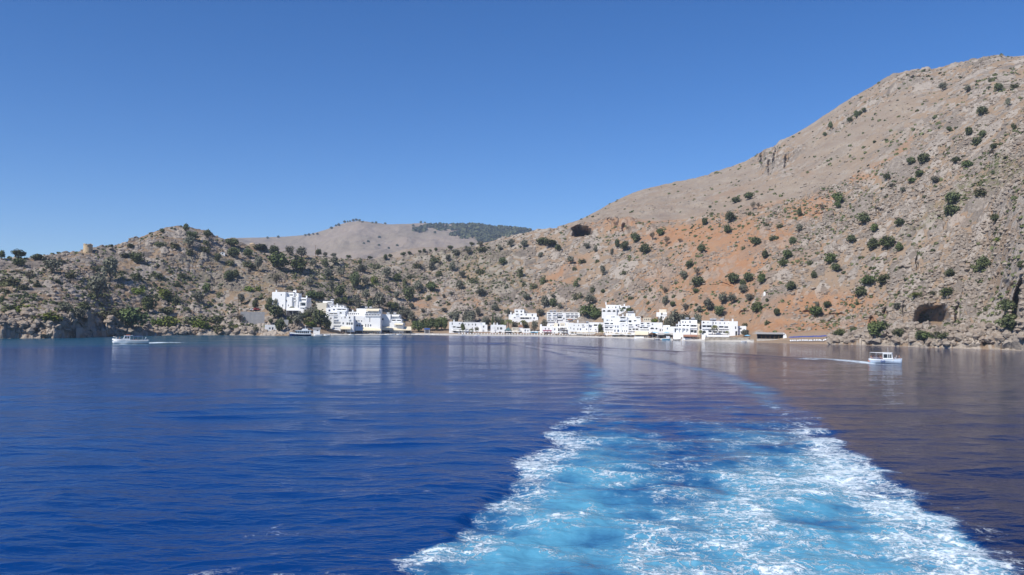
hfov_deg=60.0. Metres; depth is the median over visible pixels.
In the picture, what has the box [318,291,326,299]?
green tree
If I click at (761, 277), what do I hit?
green tree
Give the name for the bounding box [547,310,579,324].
apartment block
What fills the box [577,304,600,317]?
green tree
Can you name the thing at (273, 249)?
evergreen tree
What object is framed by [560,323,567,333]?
house
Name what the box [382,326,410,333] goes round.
restaurant awning
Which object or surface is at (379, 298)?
olive tree
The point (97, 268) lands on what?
shrub
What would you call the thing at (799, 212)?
evergreen tree
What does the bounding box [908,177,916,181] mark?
green tree
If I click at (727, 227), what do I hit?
evergreen tree
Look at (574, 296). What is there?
shrub
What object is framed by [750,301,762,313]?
green tree
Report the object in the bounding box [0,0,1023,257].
sky
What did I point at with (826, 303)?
evergreen tree
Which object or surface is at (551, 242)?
evergreen tree
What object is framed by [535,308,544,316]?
olive tree
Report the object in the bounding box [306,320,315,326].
bright shrub
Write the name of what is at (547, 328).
house
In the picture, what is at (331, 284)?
olive tree
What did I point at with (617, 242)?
evergreen tree
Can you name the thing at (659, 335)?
restaurant awning
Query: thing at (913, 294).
bright shrub
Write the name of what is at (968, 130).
evergreen tree
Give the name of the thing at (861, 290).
evergreen tree
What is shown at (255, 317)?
retaining wall
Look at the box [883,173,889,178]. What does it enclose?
evergreen tree
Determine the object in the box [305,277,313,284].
olive tree
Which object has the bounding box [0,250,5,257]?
evergreen tree
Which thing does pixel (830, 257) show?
green tree
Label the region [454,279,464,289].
olive tree
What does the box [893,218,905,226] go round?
evergreen tree
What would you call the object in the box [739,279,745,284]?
evergreen tree
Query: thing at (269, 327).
hut
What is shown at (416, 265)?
shrub
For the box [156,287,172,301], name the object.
bright shrub
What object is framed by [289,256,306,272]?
green tree
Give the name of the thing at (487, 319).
olive tree
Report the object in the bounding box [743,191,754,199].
evergreen tree
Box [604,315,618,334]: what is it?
house
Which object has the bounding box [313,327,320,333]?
kiosk
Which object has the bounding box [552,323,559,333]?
house
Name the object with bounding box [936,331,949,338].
evergreen tree
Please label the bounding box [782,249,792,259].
green tree
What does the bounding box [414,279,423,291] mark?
olive tree
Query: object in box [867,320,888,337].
green tree
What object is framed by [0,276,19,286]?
shrub
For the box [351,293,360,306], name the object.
olive tree
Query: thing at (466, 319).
olive tree
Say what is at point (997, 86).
evergreen tree
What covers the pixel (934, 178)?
olive tree
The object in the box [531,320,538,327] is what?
olive tree
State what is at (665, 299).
olive tree
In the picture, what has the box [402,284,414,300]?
evergreen tree
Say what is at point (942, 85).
olive tree
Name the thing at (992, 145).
evergreen tree
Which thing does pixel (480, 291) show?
olive tree
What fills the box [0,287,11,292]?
shrub
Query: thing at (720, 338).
sea wall
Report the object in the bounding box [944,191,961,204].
evergreen tree
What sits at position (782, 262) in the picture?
green tree
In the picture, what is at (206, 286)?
green tree
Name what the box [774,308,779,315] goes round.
evergreen tree
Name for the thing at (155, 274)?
shrub
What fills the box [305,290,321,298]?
green tree
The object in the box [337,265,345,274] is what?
olive tree
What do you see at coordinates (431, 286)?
green tree
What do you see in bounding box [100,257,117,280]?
olive tree
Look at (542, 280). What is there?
shrub
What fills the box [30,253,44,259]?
evergreen tree
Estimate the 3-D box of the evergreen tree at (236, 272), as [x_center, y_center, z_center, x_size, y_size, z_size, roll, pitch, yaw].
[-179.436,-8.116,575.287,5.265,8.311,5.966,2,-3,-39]
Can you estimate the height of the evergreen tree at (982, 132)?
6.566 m
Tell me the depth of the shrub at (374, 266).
674.55 m
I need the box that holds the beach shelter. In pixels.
[756,332,786,340]
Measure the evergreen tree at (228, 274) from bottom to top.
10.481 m
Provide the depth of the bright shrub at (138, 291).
505.45 m
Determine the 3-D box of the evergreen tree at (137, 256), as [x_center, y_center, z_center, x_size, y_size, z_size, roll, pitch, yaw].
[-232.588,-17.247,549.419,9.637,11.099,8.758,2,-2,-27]
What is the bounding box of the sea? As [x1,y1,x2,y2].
[0,335,1023,574]
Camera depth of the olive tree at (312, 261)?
635.82 m
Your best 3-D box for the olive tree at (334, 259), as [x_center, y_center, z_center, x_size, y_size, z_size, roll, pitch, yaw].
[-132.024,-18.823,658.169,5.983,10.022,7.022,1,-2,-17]
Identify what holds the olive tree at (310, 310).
on the terrain
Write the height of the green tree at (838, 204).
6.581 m
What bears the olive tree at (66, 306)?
on the terrain
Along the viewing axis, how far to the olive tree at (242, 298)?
538.70 m
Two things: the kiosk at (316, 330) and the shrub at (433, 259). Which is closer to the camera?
the kiosk at (316, 330)
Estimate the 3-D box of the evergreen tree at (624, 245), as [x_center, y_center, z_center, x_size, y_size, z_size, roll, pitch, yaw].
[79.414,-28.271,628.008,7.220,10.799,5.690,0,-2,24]
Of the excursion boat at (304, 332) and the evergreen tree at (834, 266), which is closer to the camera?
the evergreen tree at (834, 266)
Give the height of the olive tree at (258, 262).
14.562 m
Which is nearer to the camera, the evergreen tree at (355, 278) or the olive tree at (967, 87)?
the olive tree at (967, 87)
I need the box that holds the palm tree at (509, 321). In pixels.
[504,319,512,326]
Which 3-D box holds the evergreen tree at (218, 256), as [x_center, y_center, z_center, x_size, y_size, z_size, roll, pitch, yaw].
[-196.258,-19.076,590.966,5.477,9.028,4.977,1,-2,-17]
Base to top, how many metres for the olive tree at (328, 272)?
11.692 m
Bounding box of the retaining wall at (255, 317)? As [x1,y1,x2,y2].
[240,312,264,323]
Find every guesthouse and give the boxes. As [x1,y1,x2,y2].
[325,314,354,331]
[382,313,404,332]
[614,311,640,333]
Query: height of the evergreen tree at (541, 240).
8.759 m
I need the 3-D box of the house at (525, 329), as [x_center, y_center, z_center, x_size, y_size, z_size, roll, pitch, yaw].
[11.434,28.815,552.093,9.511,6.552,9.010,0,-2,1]
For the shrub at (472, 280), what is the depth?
647.59 m
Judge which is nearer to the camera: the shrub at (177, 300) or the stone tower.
the shrub at (177, 300)
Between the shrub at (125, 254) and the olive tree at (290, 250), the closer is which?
the shrub at (125, 254)
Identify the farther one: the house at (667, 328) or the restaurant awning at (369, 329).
the restaurant awning at (369, 329)
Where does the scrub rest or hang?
on the terrain
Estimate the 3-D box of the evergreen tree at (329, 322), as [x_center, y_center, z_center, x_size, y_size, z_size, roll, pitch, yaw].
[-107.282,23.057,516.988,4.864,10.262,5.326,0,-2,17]
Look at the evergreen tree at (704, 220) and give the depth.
604.33 m
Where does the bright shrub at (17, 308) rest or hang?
on the terrain
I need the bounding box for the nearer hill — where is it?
[374,247,455,258]
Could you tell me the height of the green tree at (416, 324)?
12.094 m
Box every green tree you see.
[116,307,151,328]
[140,294,157,312]
[202,282,210,290]
[266,251,290,269]
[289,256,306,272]
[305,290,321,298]
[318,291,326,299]
[392,273,400,280]
[410,319,425,331]
[422,318,434,328]
[425,281,436,290]
[433,318,440,330]
[436,316,447,329]
[442,319,447,328]
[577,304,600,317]
[590,310,599,319]
[656,228,664,235]
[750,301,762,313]
[757,273,764,283]
[779,258,786,265]
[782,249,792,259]
[808,306,822,315]
[823,252,837,263]
[832,191,844,201]
[832,328,844,335]
[834,201,840,206]
[859,274,875,285]
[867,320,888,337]
[869,223,877,231]
[878,235,894,249]
[894,242,903,250]
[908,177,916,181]
[914,170,924,176]
[920,332,934,338]
[938,286,953,295]
[961,160,974,167]
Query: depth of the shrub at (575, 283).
609.01 m
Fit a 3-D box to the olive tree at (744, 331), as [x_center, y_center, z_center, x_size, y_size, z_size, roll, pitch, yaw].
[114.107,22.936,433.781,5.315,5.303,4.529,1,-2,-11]
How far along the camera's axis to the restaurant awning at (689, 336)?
443.80 m
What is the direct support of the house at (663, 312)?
on the terrain
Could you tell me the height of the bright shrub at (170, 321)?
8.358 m
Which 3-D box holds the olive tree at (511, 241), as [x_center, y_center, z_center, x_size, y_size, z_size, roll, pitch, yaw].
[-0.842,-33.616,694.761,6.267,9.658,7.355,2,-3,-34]
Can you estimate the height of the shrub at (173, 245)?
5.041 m
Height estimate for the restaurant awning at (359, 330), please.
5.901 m
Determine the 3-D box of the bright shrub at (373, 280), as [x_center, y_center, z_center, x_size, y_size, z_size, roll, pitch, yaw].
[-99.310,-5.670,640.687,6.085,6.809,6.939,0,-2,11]
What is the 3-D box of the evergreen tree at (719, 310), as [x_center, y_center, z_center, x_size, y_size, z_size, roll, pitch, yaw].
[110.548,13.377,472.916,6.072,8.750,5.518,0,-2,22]
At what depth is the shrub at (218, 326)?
482.26 m
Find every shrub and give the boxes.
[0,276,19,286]
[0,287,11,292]
[0,302,20,312]
[8,269,22,272]
[14,304,40,312]
[17,284,30,289]
[30,310,64,321]
[33,281,41,287]
[65,272,76,278]
[90,265,100,271]
[97,306,131,324]
[115,284,126,288]
[119,252,130,257]
[129,272,140,279]
[130,286,146,295]
[149,317,163,325]
[150,272,163,276]
[154,241,168,246]
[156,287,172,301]
[159,306,174,314]
[162,315,181,327]
[169,242,179,248]
[170,295,181,303]
[176,273,186,277]
[180,313,209,326]
[182,306,191,312]
[185,248,195,255]
[190,319,211,329]
[198,244,210,253]
[207,314,224,322]
[210,323,233,333]
[225,259,234,265]
[241,260,254,267]
[244,286,254,291]
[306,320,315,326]
[322,258,329,265]
[370,275,377,283]
[372,263,380,268]
[413,263,421,268]
[430,257,441,262]
[466,276,477,282]
[474,268,485,274]
[476,246,486,250]
[516,266,522,277]
[539,275,546,284]
[572,292,582,299]
[573,280,578,286]
[768,235,778,239]
[909,292,921,295]
[973,188,986,196]
[1009,82,1019,88]
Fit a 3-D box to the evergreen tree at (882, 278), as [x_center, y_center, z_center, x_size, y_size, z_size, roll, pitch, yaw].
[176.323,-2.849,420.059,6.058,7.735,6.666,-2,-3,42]
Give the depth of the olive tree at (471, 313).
579.92 m
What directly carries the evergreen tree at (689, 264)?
on the terrain
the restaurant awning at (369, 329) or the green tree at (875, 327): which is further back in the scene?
the restaurant awning at (369, 329)
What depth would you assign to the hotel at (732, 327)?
441.95 m
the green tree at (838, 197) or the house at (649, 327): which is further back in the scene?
the green tree at (838, 197)
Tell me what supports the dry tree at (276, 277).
on the terrain
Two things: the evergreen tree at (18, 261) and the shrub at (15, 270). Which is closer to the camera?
the shrub at (15, 270)
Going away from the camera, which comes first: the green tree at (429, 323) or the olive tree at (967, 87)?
the green tree at (429, 323)
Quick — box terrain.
[0,55,1023,350]
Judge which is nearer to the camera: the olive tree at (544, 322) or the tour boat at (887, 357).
the tour boat at (887, 357)
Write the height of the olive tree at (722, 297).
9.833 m
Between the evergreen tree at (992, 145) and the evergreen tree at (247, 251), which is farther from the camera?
the evergreen tree at (247, 251)
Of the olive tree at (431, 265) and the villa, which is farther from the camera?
the olive tree at (431, 265)
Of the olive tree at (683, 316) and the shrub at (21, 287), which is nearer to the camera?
the shrub at (21, 287)
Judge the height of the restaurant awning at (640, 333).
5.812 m
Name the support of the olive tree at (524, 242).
on the terrain
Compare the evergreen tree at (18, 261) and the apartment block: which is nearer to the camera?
the evergreen tree at (18, 261)
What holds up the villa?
on the terrain
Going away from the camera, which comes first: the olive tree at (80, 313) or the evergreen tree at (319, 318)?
the olive tree at (80, 313)
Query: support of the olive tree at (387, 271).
on the terrain
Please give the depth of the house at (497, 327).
550.33 m
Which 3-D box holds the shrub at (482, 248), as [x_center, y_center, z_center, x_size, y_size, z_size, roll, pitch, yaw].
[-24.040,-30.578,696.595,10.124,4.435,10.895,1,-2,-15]
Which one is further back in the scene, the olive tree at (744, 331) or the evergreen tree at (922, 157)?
the evergreen tree at (922, 157)
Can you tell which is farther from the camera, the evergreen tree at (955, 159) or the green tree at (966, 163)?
the evergreen tree at (955, 159)
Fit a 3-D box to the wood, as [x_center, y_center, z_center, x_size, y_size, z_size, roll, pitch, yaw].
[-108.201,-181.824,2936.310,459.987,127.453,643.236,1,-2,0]
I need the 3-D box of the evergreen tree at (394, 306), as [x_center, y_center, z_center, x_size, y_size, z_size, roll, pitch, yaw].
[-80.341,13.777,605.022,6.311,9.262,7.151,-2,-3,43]
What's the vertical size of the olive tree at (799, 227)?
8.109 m
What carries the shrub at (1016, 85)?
on the terrain
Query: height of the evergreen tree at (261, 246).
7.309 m
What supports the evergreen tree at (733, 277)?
on the terrain
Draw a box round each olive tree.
[42,255,64,273]
[58,303,73,312]
[67,308,88,319]
[87,271,107,299]
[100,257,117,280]
[183,235,194,247]
[192,292,203,302]
[237,293,245,302]
[254,256,262,271]
[285,246,294,254]
[289,312,303,324]
[296,246,306,257]
[302,307,317,316]
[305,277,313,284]
[308,259,317,265]
[323,267,333,278]
[328,280,334,289]
[330,256,337,264]
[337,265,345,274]
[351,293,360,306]
[357,264,367,271]
[361,289,369,298]
[362,276,368,283]
[372,291,385,307]
[381,266,391,278]
[394,291,399,299]
[402,309,410,317]
[408,310,414,321]
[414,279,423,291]
[427,262,435,271]
[449,262,455,270]
[451,249,459,253]
[452,310,458,321]
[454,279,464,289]
[462,309,468,320]
[462,316,473,321]
[467,310,475,321]
[475,287,485,296]
[475,307,480,315]
[484,316,490,325]
[494,315,503,324]
[508,238,515,245]
[511,321,517,327]
[520,239,527,246]
[522,293,530,299]
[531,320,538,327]
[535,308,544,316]
[539,295,548,308]
[540,319,547,325]
[567,255,573,263]
[584,292,596,303]
[600,265,606,275]
[662,296,668,305]
[666,309,680,326]
[679,270,687,278]
[679,312,690,323]
[694,312,701,325]
[695,305,702,312]
[703,298,713,310]
[718,292,726,304]
[726,292,736,304]
[739,284,747,293]
[740,329,748,336]
[745,293,754,300]
[795,223,802,232]
[893,303,900,310]
[931,175,939,181]
[938,81,947,89]
[964,84,971,92]
[1004,98,1010,104]
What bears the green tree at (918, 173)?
on the terrain
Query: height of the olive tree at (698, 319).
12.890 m
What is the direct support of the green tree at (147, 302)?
on the terrain
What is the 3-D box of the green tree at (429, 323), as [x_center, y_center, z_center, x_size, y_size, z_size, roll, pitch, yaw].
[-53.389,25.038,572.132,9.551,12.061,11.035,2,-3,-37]
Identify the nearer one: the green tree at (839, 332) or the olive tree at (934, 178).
the green tree at (839, 332)
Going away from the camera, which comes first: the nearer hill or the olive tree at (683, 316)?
the olive tree at (683, 316)
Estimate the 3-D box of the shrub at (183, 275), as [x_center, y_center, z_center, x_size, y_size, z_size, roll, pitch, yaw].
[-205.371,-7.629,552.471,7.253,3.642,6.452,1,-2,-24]
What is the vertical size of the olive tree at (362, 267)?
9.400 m
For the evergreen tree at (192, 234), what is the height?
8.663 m
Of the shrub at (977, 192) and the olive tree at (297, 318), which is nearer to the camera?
the shrub at (977, 192)
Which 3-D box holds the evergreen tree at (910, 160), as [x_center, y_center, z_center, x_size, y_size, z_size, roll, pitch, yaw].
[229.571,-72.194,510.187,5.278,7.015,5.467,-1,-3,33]
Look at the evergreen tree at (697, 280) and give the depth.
519.54 m
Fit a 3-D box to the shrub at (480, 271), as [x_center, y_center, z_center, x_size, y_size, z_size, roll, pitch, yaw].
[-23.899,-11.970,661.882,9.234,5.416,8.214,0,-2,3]
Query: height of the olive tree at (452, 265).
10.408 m
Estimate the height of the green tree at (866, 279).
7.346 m
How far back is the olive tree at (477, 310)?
591.07 m
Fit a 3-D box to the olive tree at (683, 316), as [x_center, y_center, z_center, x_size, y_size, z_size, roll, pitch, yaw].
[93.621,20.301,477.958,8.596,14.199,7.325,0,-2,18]
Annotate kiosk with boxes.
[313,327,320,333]
[424,328,429,332]
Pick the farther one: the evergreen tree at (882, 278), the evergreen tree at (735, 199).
the evergreen tree at (735, 199)
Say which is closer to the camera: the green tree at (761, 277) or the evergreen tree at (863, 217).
the green tree at (761, 277)
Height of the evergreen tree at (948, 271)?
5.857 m
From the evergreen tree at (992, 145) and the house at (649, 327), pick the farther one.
the house at (649, 327)
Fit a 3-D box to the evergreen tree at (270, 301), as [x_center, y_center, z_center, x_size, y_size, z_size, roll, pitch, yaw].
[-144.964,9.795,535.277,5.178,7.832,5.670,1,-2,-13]
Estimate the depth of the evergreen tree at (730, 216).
584.13 m
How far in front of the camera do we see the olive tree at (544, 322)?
558.90 m
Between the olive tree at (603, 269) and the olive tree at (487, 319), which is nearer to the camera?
the olive tree at (487, 319)
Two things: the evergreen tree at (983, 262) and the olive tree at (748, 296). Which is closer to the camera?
the evergreen tree at (983, 262)
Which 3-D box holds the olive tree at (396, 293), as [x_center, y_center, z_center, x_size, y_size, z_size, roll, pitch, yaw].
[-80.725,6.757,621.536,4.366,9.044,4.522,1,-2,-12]
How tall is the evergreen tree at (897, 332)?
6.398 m
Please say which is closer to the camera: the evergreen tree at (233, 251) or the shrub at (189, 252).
the shrub at (189, 252)
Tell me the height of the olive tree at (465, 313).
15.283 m
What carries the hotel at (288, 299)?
on the terrain
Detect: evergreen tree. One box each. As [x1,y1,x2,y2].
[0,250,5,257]
[10,249,26,257]
[11,258,26,266]
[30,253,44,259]
[77,300,90,309]
[129,251,144,263]
[183,223,189,230]
[185,230,199,238]
[203,229,211,237]
[213,253,221,261]
[223,269,234,280]
[225,238,238,246]
[227,247,240,256]
[232,269,238,277]
[243,248,253,256]
[252,298,258,307]
[253,243,267,250]
[267,297,274,304]
[268,245,279,253]
[268,303,284,318]
[275,318,284,330]
[311,309,328,326]
[324,318,331,328]
[334,284,346,296]
[334,297,344,305]
[350,270,361,288]
[366,298,372,307]
[390,301,399,310]
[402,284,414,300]
[498,257,506,263]
[535,237,545,243]
[543,239,556,245]
[549,298,556,306]
[555,244,561,250]
[615,239,619,245]
[619,240,628,250]
[631,231,640,242]
[639,242,649,252]
[685,260,692,268]
[689,276,704,287]
[697,242,705,252]
[702,217,707,224]
[714,305,724,315]
[724,211,734,222]
[724,224,731,231]
[727,272,739,283]
[730,197,741,202]
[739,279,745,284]
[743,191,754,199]
[743,272,752,281]
[750,236,760,245]
[762,249,767,258]
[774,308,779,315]
[785,280,795,289]
[788,236,797,244]
[797,208,801,216]
[810,271,817,277]
[822,301,831,306]
[828,263,842,271]
[846,234,856,242]
[854,286,866,295]
[857,212,870,223]
[866,237,879,250]
[876,273,889,285]
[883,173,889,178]
[891,328,903,335]
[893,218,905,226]
[906,157,915,164]
[915,330,925,339]
[917,152,929,163]
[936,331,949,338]
[943,204,959,216]
[943,268,954,276]
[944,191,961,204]
[950,156,961,162]
[965,126,972,135]
[970,136,981,145]
[976,106,988,115]
[976,255,991,269]
[979,129,986,137]
[989,143,997,148]
[990,213,998,222]
[994,83,1004,89]
[995,299,1017,311]
[996,311,1017,331]
[1016,261,1023,268]
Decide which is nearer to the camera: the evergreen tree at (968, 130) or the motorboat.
the motorboat
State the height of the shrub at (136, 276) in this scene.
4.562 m
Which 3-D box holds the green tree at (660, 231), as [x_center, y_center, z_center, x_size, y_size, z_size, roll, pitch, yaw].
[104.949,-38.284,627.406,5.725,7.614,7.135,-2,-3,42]
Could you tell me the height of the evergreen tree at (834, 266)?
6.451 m
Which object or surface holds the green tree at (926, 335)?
on the terrain
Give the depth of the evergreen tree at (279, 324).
485.56 m
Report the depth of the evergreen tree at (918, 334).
349.81 m
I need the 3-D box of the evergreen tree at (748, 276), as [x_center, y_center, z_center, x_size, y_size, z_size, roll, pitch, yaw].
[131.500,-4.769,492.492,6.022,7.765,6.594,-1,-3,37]
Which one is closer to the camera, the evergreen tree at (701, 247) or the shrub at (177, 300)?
the shrub at (177, 300)
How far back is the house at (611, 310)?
547.30 m
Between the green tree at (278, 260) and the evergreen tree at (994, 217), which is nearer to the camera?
the evergreen tree at (994, 217)
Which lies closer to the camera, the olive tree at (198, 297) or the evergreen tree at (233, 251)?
the olive tree at (198, 297)
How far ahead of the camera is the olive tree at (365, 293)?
604.81 m
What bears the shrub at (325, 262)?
on the terrain
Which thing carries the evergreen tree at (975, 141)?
on the terrain
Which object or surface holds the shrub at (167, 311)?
on the terrain
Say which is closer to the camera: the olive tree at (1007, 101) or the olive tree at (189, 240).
the olive tree at (1007, 101)
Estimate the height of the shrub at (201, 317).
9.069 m
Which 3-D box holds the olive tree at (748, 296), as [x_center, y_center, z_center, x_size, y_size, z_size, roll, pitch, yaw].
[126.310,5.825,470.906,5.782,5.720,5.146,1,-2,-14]
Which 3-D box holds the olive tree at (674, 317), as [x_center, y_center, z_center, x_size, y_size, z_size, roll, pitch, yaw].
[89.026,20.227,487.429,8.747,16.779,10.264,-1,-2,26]
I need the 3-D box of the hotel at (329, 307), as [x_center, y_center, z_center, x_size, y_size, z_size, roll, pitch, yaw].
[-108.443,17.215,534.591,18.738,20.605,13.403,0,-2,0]
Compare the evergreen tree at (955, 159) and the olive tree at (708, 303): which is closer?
the evergreen tree at (955, 159)
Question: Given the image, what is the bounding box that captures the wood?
[411,222,532,242]
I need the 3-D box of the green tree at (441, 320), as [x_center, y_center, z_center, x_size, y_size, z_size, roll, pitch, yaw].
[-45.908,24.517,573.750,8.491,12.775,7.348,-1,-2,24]
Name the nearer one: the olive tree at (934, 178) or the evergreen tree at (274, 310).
the olive tree at (934, 178)
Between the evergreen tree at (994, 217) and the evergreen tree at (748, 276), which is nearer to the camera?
the evergreen tree at (994, 217)
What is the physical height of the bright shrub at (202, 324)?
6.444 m
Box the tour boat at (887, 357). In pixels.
[868,352,901,363]
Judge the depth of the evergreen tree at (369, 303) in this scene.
589.79 m
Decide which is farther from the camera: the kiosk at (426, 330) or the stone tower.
the kiosk at (426, 330)
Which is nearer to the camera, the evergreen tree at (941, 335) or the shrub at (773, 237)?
the evergreen tree at (941, 335)
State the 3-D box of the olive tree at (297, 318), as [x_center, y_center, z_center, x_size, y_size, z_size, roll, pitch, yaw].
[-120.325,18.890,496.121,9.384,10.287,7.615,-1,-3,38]
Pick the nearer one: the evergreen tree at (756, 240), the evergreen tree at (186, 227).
the evergreen tree at (756, 240)
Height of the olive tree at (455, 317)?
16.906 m
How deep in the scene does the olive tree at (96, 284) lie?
462.97 m
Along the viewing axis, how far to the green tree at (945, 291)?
376.72 m
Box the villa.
[509,309,537,321]
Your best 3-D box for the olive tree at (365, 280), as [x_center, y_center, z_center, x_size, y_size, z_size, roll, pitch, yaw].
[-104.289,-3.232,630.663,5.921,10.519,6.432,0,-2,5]
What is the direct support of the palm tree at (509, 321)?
on the terrain
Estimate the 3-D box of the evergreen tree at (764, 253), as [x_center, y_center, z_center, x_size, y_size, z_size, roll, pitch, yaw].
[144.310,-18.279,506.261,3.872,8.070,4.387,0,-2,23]
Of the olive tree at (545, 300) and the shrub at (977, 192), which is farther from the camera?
the olive tree at (545, 300)
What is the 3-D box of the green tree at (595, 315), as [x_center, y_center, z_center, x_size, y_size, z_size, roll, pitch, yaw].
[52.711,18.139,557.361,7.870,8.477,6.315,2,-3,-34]
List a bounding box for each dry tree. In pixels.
[24,270,34,282]
[272,272,280,285]
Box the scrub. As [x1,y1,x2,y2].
[0,53,1023,337]
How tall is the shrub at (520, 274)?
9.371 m
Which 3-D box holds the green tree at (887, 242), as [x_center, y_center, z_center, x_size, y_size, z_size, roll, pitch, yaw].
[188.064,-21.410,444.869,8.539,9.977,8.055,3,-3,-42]
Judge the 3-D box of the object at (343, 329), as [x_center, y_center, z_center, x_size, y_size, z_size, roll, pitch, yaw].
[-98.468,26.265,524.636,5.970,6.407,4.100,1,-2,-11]
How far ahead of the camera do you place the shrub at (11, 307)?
376.87 m
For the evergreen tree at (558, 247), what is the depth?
663.37 m
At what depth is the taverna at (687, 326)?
454.99 m
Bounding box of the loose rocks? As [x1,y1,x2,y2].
[0,55,1023,346]
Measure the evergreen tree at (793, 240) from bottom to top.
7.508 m
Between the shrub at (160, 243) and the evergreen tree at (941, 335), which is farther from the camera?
the shrub at (160, 243)
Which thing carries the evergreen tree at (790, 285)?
on the terrain
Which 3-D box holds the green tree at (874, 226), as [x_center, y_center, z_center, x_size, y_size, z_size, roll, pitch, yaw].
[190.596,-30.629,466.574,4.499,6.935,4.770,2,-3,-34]
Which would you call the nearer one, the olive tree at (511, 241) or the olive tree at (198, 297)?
the olive tree at (198, 297)
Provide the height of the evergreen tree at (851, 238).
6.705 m
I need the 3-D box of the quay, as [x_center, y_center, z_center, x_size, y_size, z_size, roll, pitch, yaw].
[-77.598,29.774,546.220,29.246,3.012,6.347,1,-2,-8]
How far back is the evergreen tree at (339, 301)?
571.66 m
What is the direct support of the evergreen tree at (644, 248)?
on the terrain
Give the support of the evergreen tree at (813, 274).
on the terrain
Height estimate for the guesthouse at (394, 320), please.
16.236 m
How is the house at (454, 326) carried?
on the terrain
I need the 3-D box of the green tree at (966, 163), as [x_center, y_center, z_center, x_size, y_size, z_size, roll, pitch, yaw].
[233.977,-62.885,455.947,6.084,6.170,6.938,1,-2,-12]
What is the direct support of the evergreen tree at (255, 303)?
on the terrain
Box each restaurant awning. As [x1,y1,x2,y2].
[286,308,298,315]
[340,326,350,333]
[354,327,362,332]
[363,327,380,331]
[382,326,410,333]
[635,331,647,336]
[657,333,672,338]
[683,334,696,339]
[707,335,728,336]
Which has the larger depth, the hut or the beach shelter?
the hut
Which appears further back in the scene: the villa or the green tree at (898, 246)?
the villa
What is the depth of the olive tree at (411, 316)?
595.52 m
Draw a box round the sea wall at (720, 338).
[705,337,748,340]
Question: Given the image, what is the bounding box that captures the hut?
[265,325,276,330]
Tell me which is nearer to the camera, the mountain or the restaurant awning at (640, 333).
the restaurant awning at (640, 333)
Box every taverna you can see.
[568,320,603,334]
[673,318,701,338]
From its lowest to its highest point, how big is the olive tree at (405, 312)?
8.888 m
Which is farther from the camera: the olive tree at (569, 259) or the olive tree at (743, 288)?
the olive tree at (569, 259)
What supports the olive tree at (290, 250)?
on the terrain
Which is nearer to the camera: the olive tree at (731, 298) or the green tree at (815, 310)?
the green tree at (815, 310)
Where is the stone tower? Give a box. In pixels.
[83,243,92,252]
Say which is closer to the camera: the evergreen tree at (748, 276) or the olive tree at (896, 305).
the olive tree at (896, 305)
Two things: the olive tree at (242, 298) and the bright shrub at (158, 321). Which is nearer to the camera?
the bright shrub at (158, 321)
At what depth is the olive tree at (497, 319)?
575.20 m
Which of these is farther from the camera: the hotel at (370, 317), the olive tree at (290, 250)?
the olive tree at (290, 250)
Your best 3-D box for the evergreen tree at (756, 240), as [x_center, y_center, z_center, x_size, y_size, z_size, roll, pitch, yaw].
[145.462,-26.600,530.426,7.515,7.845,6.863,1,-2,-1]
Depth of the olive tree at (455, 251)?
695.96 m
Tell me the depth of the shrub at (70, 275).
471.06 m
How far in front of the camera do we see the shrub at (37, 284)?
441.01 m
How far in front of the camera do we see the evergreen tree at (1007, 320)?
316.35 m
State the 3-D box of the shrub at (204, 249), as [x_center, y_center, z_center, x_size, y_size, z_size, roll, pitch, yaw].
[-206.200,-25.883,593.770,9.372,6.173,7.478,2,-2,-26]
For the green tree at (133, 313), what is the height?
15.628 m
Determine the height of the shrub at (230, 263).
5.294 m
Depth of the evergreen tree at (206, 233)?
619.06 m
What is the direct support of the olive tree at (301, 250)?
on the terrain
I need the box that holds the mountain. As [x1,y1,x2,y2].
[227,221,533,258]
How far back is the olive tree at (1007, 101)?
499.14 m
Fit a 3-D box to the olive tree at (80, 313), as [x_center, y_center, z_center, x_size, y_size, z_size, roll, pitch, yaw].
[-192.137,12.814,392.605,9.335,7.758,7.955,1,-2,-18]
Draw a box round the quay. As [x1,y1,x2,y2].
[381,333,409,334]
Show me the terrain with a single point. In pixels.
(656, 209)
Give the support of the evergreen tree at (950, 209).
on the terrain
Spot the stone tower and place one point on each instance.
(87, 248)
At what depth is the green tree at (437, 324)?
568.50 m
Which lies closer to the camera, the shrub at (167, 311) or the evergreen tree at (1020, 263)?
the evergreen tree at (1020, 263)
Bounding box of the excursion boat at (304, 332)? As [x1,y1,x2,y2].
[289,325,310,335]
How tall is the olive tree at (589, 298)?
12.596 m
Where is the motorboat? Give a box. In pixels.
[112,335,148,343]
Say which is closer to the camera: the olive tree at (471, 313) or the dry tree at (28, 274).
the dry tree at (28, 274)
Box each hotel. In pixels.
[272,290,311,312]
[316,299,348,323]
[349,307,381,333]
[702,318,745,336]
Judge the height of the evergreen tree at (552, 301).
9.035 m
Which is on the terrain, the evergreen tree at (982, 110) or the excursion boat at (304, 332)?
the evergreen tree at (982, 110)
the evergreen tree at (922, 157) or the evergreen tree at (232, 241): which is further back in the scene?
the evergreen tree at (232, 241)
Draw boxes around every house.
[449,320,486,332]
[491,323,505,332]
[512,327,518,332]
[523,328,537,332]
[540,324,553,333]
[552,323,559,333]
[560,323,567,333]
[602,302,629,318]
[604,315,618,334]
[640,321,662,333]
[656,309,666,319]
[663,325,672,332]
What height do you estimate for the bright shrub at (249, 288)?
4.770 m
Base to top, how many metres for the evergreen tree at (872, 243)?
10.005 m

